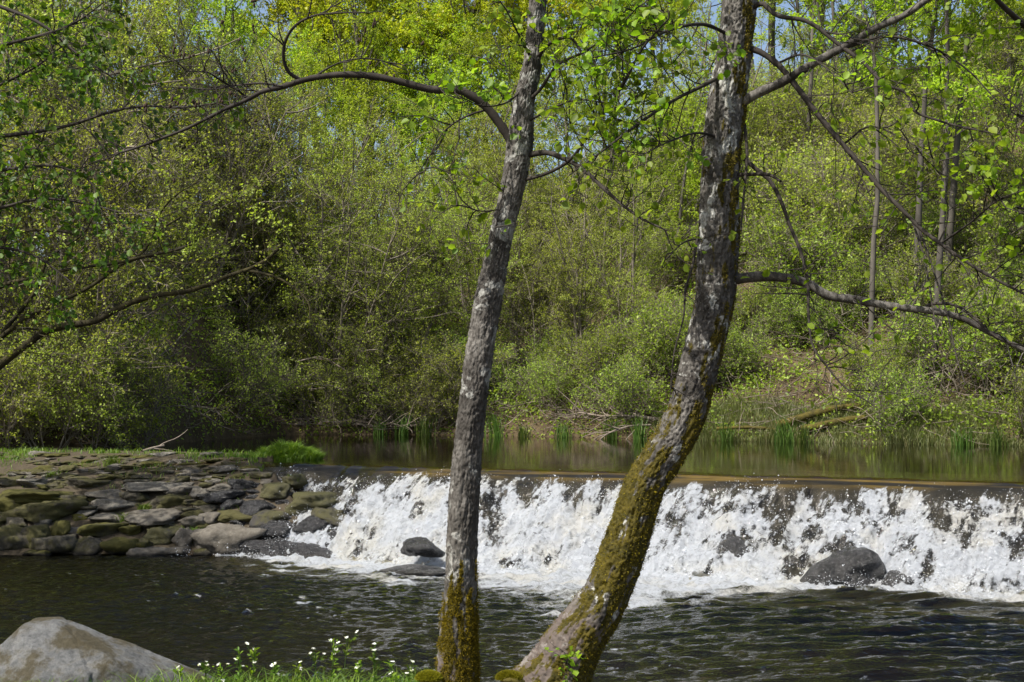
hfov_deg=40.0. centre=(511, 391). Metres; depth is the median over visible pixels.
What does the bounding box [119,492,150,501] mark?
bank stone
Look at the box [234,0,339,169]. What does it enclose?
tall tree
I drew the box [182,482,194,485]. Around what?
bank stone
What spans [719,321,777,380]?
shrub
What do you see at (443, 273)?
willow tree
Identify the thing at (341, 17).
tall tree
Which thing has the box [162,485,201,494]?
bank stone
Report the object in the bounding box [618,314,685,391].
shrub
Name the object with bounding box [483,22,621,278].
young tree
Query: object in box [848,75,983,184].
shrub
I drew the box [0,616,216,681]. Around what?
boulder
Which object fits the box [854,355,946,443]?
shrub
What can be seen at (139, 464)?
bank stone
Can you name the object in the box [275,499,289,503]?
wet stone
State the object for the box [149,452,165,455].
bank stone
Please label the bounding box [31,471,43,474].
bank stone
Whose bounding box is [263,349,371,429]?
shrub
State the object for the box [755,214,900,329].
shrub
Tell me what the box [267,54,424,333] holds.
young tree
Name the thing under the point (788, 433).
reed clump
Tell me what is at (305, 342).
shrub
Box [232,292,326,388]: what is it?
shrub
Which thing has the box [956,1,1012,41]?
shrub
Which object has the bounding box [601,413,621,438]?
reed clump
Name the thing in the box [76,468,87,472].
bank stone
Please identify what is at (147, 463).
bank stone
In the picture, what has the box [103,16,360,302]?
willow tree
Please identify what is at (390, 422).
brush pile
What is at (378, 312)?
willow tree
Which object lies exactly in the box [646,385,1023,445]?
waterside grass
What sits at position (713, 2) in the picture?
sky
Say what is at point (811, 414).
mossy log
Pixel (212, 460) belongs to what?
bank stone
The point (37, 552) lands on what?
bank stone
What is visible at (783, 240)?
shrub
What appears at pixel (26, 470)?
bank stone
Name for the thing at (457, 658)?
alder tree
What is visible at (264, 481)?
bank stone
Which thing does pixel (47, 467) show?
bank stone
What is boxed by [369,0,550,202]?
tall tree
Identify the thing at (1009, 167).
shrub
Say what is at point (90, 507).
bank stone
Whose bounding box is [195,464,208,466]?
bank stone
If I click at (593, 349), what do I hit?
shrub
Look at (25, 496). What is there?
bank stone
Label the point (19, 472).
bank stone
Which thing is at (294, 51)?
young tree
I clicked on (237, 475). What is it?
bank stone
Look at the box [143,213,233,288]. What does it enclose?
shrub
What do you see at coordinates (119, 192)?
willow tree
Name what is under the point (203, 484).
bank stone
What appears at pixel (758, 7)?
tall tree
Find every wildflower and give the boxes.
[172,665,183,681]
[199,661,210,681]
[212,662,230,681]
[233,646,244,680]
[245,642,259,681]
[269,661,279,681]
[293,661,302,681]
[308,647,326,681]
[328,638,341,681]
[336,630,357,681]
[354,660,365,681]
[368,642,383,681]
[384,659,401,681]
[405,660,416,681]
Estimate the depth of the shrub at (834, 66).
38.09 m
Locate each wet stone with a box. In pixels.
[142,525,184,545]
[197,489,245,502]
[219,499,244,509]
[227,478,254,488]
[229,520,245,525]
[238,537,335,558]
[240,500,275,515]
[244,494,257,498]
[245,489,259,493]
[249,509,291,527]
[250,482,259,487]
[254,520,297,538]
[259,482,290,498]
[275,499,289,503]
[282,473,308,488]
[284,491,343,515]
[292,515,337,535]
[311,507,350,525]
[317,528,336,547]
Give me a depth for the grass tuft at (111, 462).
18.52 m
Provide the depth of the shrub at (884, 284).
28.60 m
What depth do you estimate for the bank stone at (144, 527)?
16.84 m
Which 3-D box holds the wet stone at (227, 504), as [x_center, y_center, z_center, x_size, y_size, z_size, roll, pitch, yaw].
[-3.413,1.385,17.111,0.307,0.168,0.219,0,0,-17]
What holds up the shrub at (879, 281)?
on the ground at (228, 433)
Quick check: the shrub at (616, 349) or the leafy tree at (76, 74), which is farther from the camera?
the shrub at (616, 349)
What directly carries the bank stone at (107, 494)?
on the ground at (228, 433)
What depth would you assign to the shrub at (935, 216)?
29.16 m
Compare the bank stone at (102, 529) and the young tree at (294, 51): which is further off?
the young tree at (294, 51)
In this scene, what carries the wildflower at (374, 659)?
on the ground at (228, 433)
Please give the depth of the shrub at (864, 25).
40.28 m
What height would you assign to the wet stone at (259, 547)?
0.333 m
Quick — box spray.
[169,457,1023,600]
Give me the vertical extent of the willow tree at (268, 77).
6.245 m
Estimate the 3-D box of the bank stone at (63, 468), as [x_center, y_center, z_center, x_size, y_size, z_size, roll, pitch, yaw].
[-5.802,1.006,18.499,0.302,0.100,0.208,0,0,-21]
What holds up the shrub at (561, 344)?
on the ground at (228, 433)
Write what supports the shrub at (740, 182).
on the ground at (228, 433)
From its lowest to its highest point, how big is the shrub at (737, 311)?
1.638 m
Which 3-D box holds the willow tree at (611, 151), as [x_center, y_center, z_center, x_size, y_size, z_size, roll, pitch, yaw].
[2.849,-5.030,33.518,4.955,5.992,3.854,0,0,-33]
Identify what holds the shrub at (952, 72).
on the ground at (228, 433)
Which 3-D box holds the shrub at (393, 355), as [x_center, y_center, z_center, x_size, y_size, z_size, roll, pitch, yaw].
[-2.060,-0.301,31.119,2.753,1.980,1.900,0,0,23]
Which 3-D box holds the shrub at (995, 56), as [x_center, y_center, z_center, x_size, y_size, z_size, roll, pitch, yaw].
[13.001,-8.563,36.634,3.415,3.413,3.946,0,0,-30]
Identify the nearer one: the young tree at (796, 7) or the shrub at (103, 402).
the shrub at (103, 402)
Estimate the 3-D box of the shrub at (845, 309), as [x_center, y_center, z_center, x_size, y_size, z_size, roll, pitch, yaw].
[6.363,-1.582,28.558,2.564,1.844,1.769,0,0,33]
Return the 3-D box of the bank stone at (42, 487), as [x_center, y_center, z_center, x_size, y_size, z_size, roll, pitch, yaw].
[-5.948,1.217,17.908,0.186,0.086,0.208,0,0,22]
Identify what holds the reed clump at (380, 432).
on the ground at (228, 433)
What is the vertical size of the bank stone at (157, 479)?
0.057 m
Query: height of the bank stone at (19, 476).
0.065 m
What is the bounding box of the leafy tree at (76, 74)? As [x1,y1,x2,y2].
[0,0,253,332]
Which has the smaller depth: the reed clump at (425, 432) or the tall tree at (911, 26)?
the reed clump at (425, 432)
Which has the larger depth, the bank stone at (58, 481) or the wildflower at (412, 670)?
the bank stone at (58, 481)
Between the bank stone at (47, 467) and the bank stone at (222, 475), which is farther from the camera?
the bank stone at (47, 467)
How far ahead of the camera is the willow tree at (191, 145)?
27.69 m
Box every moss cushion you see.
[414,669,442,681]
[495,669,524,681]
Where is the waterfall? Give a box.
[203,459,1023,596]
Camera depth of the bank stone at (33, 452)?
19.27 m
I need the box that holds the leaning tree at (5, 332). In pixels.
[0,53,361,383]
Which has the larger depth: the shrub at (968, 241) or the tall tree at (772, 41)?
the tall tree at (772, 41)
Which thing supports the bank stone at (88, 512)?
on the ground at (228, 433)
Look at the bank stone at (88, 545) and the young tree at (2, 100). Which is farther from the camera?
the young tree at (2, 100)
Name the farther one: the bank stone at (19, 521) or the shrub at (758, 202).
the shrub at (758, 202)
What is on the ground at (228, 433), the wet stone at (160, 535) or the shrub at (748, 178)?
the shrub at (748, 178)
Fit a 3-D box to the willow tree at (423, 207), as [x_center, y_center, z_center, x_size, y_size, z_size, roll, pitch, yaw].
[-2.107,-2.539,30.773,4.955,5.992,3.854,0,0,-39]
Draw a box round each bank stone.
[0,477,19,486]
[0,489,74,503]
[0,500,23,511]
[0,512,8,522]
[0,524,29,550]
[2,499,88,522]
[5,517,27,526]
[8,471,25,474]
[15,475,27,477]
[16,478,47,486]
[20,469,43,471]
[20,524,50,548]
[22,549,52,555]
[25,460,48,463]
[28,451,50,455]
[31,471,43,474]
[31,533,78,552]
[33,461,47,464]
[33,465,55,470]
[33,519,51,524]
[34,453,48,456]
[36,471,57,474]
[36,484,48,489]
[41,474,59,479]
[44,453,69,456]
[45,483,63,488]
[47,479,65,483]
[48,462,65,465]
[50,520,70,535]
[57,474,78,478]
[58,495,87,500]
[59,465,79,471]
[61,478,112,487]
[64,461,80,464]
[66,476,88,479]
[68,527,78,534]
[71,536,102,554]
[72,455,86,458]
[72,514,91,520]
[74,510,97,518]
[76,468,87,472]
[76,522,128,536]
[80,505,96,509]
[81,459,100,462]
[81,463,100,466]
[84,489,121,498]
[87,497,96,501]
[87,512,123,522]
[88,468,99,472]
[91,498,136,511]
[95,470,111,473]
[95,474,111,475]
[95,476,114,479]
[97,454,118,458]
[99,466,121,470]
[100,537,138,553]
[107,463,122,466]
[109,459,130,463]
[112,475,124,478]
[113,471,127,474]
[117,457,135,460]
[118,454,132,456]
[118,524,142,534]
[119,465,140,469]
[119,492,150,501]
[121,481,182,491]
[122,479,150,483]
[122,508,183,525]
[126,472,138,475]
[126,546,190,555]
[129,455,154,458]
[130,474,153,478]
[136,459,152,461]
[136,460,157,466]
[136,524,154,528]
[136,538,152,547]
[141,461,164,466]
[147,494,192,508]
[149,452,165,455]
[150,469,174,473]
[151,477,164,480]
[161,452,177,455]
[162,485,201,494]
[166,459,193,464]
[169,476,189,482]
[171,527,192,546]
[174,507,197,511]
[175,473,191,475]
[178,515,205,526]
[180,469,201,472]
[180,510,203,517]
[181,462,196,464]
[181,467,200,469]
[181,499,197,504]
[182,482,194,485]
[190,476,201,479]
[190,487,208,499]
[190,500,213,505]
[190,523,267,554]
[191,473,210,476]
[193,504,218,512]
[193,548,213,555]
[194,519,217,527]
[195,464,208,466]
[198,478,218,482]
[198,512,220,523]
[199,482,213,487]
[200,452,223,456]
[201,467,215,471]
[204,459,223,461]
[204,478,220,483]
[207,468,223,473]
[207,484,231,491]
[211,474,226,476]
[213,465,236,472]
[216,509,251,522]
[220,461,240,465]
[229,457,246,460]
[229,473,244,478]
[238,468,259,471]
[239,465,258,468]
[248,471,273,477]
[260,479,272,483]
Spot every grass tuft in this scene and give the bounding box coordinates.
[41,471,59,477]
[96,455,123,466]
[114,512,129,522]
[136,503,153,509]
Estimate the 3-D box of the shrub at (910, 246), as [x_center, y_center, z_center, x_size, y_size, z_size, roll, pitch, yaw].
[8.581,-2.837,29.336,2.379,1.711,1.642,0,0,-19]
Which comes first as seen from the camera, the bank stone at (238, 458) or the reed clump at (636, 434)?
the bank stone at (238, 458)
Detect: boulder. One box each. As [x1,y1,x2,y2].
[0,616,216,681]
[400,536,444,557]
[707,533,758,562]
[800,546,885,586]
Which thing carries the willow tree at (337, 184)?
on the ground at (228, 433)
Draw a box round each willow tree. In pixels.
[0,0,181,287]
[0,0,232,397]
[0,0,259,391]
[0,0,264,339]
[0,25,243,445]
[0,123,36,279]
[29,0,279,275]
[42,0,294,269]
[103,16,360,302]
[114,23,325,290]
[116,82,358,341]
[158,8,339,278]
[209,125,438,361]
[222,102,412,407]
[277,152,471,411]
[285,82,492,337]
[289,140,526,391]
[303,193,508,395]
[385,81,557,337]
[407,147,550,381]
[419,73,610,320]
[433,105,638,338]
[447,165,627,384]
[521,118,667,371]
[534,54,705,300]
[535,136,688,360]
[643,0,804,194]
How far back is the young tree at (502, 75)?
38.28 m
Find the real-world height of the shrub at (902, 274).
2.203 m
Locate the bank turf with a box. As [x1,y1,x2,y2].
[0,444,271,522]
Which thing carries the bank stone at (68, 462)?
on the ground at (228, 433)
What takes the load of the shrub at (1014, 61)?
on the ground at (228, 433)
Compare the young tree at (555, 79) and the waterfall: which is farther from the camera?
the young tree at (555, 79)
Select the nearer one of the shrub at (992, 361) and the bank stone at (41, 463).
the bank stone at (41, 463)
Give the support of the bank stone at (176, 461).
on the ground at (228, 433)
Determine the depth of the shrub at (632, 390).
27.32 m
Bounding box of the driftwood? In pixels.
[141,429,187,451]
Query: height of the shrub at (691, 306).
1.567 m
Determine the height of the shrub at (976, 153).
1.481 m
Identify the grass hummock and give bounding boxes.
[249,439,339,466]
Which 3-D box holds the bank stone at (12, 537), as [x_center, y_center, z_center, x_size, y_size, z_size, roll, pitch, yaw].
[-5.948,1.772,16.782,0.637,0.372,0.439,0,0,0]
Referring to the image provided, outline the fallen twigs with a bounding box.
[60,196,1022,448]
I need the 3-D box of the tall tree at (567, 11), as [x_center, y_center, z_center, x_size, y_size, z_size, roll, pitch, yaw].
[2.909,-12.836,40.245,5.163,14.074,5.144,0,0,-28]
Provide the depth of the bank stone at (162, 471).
18.05 m
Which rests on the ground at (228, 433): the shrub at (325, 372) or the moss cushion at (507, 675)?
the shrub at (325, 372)
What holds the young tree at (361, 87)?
on the ground at (228, 433)
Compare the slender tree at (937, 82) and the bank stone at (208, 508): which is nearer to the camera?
the bank stone at (208, 508)
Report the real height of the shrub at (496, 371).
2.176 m
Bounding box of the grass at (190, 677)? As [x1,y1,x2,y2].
[1,664,431,681]
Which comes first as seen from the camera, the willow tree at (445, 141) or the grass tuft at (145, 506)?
the grass tuft at (145, 506)
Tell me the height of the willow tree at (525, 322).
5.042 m
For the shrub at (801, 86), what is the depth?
37.12 m
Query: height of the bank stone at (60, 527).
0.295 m
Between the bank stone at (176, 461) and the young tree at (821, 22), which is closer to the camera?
the bank stone at (176, 461)
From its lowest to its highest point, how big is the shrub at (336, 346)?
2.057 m
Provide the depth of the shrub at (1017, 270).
26.87 m
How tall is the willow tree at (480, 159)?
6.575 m
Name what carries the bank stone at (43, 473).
on the ground at (228, 433)
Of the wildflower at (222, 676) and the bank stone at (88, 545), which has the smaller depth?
the wildflower at (222, 676)
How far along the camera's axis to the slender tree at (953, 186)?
28.33 m
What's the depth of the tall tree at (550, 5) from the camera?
38.81 m
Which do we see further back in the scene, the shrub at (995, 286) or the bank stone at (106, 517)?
the shrub at (995, 286)
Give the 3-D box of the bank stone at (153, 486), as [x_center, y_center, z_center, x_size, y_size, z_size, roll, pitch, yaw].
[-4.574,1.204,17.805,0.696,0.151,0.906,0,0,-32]
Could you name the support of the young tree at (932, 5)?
on the ground at (228, 433)
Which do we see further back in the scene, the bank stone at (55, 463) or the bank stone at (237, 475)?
the bank stone at (55, 463)
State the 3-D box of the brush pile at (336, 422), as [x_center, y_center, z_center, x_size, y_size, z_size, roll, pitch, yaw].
[-3.635,0.229,29.989,3.750,1.616,2.993,0,0,-28]
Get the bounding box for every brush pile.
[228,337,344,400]
[270,367,425,431]
[328,376,488,432]
[534,377,641,431]
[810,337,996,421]
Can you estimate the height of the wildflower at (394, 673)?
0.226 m
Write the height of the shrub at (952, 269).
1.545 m
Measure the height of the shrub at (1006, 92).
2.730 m
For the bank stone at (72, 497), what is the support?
on the ground at (228, 433)
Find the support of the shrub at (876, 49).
on the ground at (228, 433)
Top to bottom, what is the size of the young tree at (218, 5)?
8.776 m
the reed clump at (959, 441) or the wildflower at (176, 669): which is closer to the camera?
the wildflower at (176, 669)
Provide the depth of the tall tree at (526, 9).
47.96 m
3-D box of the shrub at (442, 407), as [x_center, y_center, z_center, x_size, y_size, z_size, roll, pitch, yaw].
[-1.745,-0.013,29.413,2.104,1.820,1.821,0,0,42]
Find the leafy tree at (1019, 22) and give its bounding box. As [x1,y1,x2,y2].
[975,0,1023,252]
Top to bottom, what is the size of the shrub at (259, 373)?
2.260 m
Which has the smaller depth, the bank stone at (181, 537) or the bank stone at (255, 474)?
the bank stone at (181, 537)
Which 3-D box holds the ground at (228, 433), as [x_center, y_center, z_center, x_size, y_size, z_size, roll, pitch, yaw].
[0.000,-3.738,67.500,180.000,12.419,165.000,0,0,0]
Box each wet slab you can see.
[379,564,445,576]
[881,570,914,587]
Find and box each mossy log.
[717,426,775,430]
[776,402,859,428]
[800,415,867,430]
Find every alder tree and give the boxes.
[73,0,712,681]
[501,0,1023,681]
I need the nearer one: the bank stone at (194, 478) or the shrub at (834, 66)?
the bank stone at (194, 478)
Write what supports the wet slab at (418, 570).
on the pool at (193, 611)
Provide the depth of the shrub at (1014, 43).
37.91 m
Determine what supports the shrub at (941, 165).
on the ground at (228, 433)
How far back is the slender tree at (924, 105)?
27.16 m
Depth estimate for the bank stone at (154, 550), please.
16.39 m
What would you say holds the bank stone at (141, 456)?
on the ground at (228, 433)
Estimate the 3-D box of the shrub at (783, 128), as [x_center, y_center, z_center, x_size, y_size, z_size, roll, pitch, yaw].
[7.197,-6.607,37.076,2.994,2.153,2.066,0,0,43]
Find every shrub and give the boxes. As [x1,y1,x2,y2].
[0,301,111,448]
[0,306,140,447]
[5,313,148,449]
[46,329,197,449]
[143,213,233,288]
[192,307,308,418]
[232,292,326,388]
[239,305,306,373]
[245,318,355,404]
[260,309,365,406]
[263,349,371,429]
[280,334,364,404]
[344,319,442,411]
[347,335,455,431]
[371,348,463,430]
[372,335,458,405]
[384,311,455,355]
[387,315,513,420]
[409,327,541,415]
[453,322,496,358]
[489,348,513,389]
[495,349,583,413]
[514,325,585,376]
[534,316,627,400]
[561,315,666,399]
[566,347,671,429]
[583,319,664,372]
[594,160,698,254]
[595,285,732,380]
[605,304,665,351]
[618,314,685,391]
[621,124,703,197]
[623,220,696,300]
[640,92,701,132]
[646,146,699,223]
[649,122,767,200]
[652,289,726,341]
[658,308,762,388]
[662,55,863,171]
[674,173,789,275]
[675,212,764,267]
[677,146,771,223]
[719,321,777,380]
[730,282,779,337]
[732,298,762,333]
[734,285,815,347]
[738,253,812,295]
[739,154,765,233]
[739,198,870,307]
[740,179,798,224]
[740,270,811,328]
[741,98,934,236]
[745,226,811,271]
[746,48,858,154]
[746,133,846,232]
[750,73,821,133]
[750,99,829,155]
[754,171,853,244]
[754,285,838,347]
[755,44,918,172]
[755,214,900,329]
[759,51,839,136]
[761,85,898,172]
[767,272,867,350]
[773,125,939,255]
[778,15,865,94]
[784,54,886,147]
[791,162,936,277]
[793,85,1007,218]
[801,295,851,348]
[805,8,900,94]
[814,56,854,85]
[814,250,905,326]
[815,181,940,277]
[816,0,918,82]
[828,325,938,403]
[839,131,982,219]
[847,272,893,317]
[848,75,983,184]
[851,263,903,311]
[853,154,976,247]
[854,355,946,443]
[857,75,1017,166]
[862,78,916,119]
[868,263,1023,413]
[875,235,997,336]
[879,97,972,170]
[879,217,981,276]
[887,194,987,270]
[888,251,972,313]
[906,65,968,99]
[907,43,1002,105]
[908,81,1023,250]
[921,35,1023,134]
[928,226,983,270]
[934,13,1011,65]
[937,135,1000,179]
[940,316,1023,394]
[943,31,1023,101]
[946,280,1023,367]
[949,8,1023,117]
[949,186,1023,294]
[955,293,1023,342]
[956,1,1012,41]
[961,7,1023,49]
[962,268,1023,350]
[967,276,1023,412]
[972,179,1023,274]
[975,149,1023,211]
[980,358,1023,430]
[981,184,1020,232]
[983,1,1023,47]
[983,252,1023,303]
[987,32,1023,75]
[989,256,1023,295]
[996,173,1023,208]
[1003,261,1023,294]
[1007,382,1023,418]
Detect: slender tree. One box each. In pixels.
[719,0,765,160]
[787,0,916,349]
[806,0,815,169]
[862,0,1010,377]
[866,0,1012,329]
[898,0,1023,294]
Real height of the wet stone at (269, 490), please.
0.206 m
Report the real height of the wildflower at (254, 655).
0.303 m
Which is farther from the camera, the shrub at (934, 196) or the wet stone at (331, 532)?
the shrub at (934, 196)
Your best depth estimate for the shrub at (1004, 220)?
27.34 m
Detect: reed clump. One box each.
[372,418,388,434]
[391,411,411,434]
[412,412,437,435]
[484,412,508,436]
[516,422,532,436]
[554,419,571,437]
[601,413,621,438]
[624,415,649,439]
[712,418,736,440]
[765,413,797,442]
[793,419,813,442]
[948,419,975,445]
[984,420,1008,446]
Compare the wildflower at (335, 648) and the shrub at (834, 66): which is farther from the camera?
the shrub at (834, 66)
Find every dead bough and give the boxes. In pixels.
[295,356,407,419]
[556,383,658,433]
[583,418,650,438]
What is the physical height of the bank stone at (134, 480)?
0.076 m
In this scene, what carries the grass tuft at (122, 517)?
on the ground at (228, 433)
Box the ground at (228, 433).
[0,59,1023,555]
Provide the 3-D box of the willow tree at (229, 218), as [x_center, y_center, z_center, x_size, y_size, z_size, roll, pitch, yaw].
[-6.335,-3.890,31.512,5.112,6.514,5.809,0,0,-42]
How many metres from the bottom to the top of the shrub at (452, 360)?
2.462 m
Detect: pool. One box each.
[0,553,1023,681]
[99,435,1023,475]
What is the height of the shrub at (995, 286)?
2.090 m
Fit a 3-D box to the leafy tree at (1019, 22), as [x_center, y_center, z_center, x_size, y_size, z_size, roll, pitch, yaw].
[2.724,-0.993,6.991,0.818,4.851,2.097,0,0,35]
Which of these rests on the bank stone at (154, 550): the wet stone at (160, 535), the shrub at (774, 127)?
the wet stone at (160, 535)
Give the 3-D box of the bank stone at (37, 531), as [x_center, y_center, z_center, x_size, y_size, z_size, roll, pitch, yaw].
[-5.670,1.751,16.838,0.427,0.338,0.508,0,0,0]
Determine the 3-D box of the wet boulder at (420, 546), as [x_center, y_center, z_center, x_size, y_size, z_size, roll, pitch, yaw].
[-0.991,1.682,15.204,0.459,0.228,0.382,0,0,37]
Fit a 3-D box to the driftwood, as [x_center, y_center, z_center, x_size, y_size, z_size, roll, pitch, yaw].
[-4.928,0.707,20.175,0.203,0.323,0.816,0,0,37]
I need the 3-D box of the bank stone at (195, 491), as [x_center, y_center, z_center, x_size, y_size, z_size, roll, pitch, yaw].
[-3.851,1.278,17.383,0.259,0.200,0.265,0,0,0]
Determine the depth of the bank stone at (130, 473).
18.09 m
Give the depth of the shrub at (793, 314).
28.16 m
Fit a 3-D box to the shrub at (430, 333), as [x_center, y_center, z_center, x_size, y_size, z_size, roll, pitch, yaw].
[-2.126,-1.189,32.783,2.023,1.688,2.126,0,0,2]
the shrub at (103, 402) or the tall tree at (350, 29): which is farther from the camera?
the tall tree at (350, 29)
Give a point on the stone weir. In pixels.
(837, 490)
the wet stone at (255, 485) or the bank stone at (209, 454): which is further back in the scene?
the bank stone at (209, 454)
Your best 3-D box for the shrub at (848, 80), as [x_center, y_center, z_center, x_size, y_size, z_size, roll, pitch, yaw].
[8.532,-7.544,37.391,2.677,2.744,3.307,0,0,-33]
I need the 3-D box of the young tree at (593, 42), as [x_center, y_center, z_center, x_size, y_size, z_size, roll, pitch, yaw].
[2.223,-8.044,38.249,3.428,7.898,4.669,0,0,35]
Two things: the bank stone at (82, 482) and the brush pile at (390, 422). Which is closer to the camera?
the bank stone at (82, 482)
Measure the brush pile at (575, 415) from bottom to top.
1.582 m
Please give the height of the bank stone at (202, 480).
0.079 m
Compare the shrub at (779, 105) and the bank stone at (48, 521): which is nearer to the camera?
the bank stone at (48, 521)
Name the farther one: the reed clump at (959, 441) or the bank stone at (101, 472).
the reed clump at (959, 441)
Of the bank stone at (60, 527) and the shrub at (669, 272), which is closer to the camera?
the bank stone at (60, 527)
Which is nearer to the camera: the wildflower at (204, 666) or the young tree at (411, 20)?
the wildflower at (204, 666)
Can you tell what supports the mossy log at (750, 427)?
on the ground at (228, 433)
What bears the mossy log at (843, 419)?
on the ground at (228, 433)
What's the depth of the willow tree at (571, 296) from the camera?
30.35 m
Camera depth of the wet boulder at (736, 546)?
14.37 m
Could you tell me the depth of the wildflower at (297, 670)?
7.19 m
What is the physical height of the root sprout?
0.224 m
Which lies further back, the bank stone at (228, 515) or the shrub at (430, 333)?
the shrub at (430, 333)
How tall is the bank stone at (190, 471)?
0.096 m
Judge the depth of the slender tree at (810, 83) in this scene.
34.81 m
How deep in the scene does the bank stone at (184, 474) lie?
17.81 m
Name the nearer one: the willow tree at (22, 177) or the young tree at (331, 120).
the willow tree at (22, 177)
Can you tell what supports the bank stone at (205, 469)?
on the ground at (228, 433)
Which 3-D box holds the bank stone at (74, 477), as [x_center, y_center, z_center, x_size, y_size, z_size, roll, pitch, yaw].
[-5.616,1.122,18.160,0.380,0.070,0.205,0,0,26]
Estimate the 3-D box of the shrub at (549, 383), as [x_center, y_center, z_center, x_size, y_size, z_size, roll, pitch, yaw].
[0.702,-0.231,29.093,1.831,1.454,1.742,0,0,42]
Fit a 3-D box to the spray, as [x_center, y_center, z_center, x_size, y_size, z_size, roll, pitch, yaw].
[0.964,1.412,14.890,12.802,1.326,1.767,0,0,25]
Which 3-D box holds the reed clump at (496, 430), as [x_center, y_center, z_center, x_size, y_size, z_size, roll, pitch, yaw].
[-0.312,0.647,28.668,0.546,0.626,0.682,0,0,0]
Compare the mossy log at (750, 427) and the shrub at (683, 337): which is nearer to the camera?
the mossy log at (750, 427)
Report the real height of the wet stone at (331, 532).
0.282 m
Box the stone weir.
[265,466,1023,591]
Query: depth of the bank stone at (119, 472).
18.21 m
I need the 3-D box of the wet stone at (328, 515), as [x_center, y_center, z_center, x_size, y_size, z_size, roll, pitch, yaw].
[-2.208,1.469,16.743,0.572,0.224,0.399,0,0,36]
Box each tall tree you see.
[0,0,132,241]
[118,0,228,102]
[220,0,400,241]
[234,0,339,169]
[243,0,434,263]
[275,0,390,212]
[332,0,471,226]
[345,0,483,192]
[362,0,557,275]
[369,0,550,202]
[456,0,610,235]
[477,0,601,79]
[546,0,703,177]
[546,0,707,187]
[669,0,795,14]
[760,0,777,78]
[775,0,872,76]
[902,1,941,68]
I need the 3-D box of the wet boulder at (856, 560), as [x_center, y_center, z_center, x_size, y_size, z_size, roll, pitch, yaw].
[3.220,1.728,13.680,0.829,0.460,0.428,0,0,0]
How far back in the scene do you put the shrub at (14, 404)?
20.80 m
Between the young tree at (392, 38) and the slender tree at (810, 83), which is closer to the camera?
the slender tree at (810, 83)
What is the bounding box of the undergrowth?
[0,39,1023,446]
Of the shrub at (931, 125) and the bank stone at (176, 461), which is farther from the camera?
the shrub at (931, 125)
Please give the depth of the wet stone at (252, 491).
17.25 m
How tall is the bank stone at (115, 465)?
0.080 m
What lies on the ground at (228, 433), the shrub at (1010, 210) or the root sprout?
the shrub at (1010, 210)
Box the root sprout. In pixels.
[544,642,584,681]
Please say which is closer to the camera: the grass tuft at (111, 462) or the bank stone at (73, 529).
the bank stone at (73, 529)
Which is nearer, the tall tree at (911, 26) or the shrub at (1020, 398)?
the shrub at (1020, 398)
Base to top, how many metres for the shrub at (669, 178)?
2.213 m
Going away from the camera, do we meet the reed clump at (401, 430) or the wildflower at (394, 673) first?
the wildflower at (394, 673)
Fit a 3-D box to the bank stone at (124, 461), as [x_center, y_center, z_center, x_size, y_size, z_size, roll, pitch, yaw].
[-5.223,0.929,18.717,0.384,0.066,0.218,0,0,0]
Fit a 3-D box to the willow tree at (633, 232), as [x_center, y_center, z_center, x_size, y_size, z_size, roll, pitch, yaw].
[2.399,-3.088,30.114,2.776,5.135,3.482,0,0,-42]
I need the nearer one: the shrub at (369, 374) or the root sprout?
the root sprout
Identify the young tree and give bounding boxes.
[0,0,128,296]
[147,0,297,258]
[208,4,356,271]
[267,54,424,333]
[284,0,451,278]
[291,0,494,286]
[296,11,442,308]
[333,0,477,269]
[342,45,475,297]
[390,0,566,259]
[396,12,558,265]
[440,0,590,251]
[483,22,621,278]
[536,0,659,238]
[621,0,762,216]
[628,6,771,287]
[755,0,834,62]
[786,0,859,69]
[866,0,984,66]
[929,0,1023,123]
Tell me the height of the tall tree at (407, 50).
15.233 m
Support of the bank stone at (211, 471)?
on the ground at (228, 433)
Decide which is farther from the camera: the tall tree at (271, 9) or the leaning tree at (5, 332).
the tall tree at (271, 9)
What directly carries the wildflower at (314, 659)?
on the ground at (228, 433)
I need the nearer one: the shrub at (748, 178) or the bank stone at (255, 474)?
the bank stone at (255, 474)
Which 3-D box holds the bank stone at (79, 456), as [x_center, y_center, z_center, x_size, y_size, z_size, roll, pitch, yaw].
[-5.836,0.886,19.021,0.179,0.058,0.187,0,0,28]
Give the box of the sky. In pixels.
[0,0,1016,253]
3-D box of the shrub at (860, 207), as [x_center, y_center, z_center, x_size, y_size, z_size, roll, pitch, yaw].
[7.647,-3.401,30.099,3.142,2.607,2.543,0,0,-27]
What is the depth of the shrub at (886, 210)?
29.00 m
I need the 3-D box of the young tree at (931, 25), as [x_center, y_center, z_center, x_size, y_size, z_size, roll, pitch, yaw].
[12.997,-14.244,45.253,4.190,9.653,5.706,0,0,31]
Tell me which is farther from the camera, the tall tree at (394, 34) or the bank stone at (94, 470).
the tall tree at (394, 34)
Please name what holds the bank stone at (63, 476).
on the ground at (228, 433)
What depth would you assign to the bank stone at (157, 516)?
16.90 m
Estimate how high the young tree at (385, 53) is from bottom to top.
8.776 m
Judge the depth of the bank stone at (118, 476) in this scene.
18.10 m
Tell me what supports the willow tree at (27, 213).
on the ground at (228, 433)
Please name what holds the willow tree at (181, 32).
on the ground at (228, 433)
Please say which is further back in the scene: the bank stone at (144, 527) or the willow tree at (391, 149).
the willow tree at (391, 149)
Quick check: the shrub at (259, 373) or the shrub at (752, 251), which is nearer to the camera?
the shrub at (259, 373)
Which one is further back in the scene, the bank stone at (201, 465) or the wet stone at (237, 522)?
the bank stone at (201, 465)
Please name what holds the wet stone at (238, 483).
on the wet stone at (220, 496)

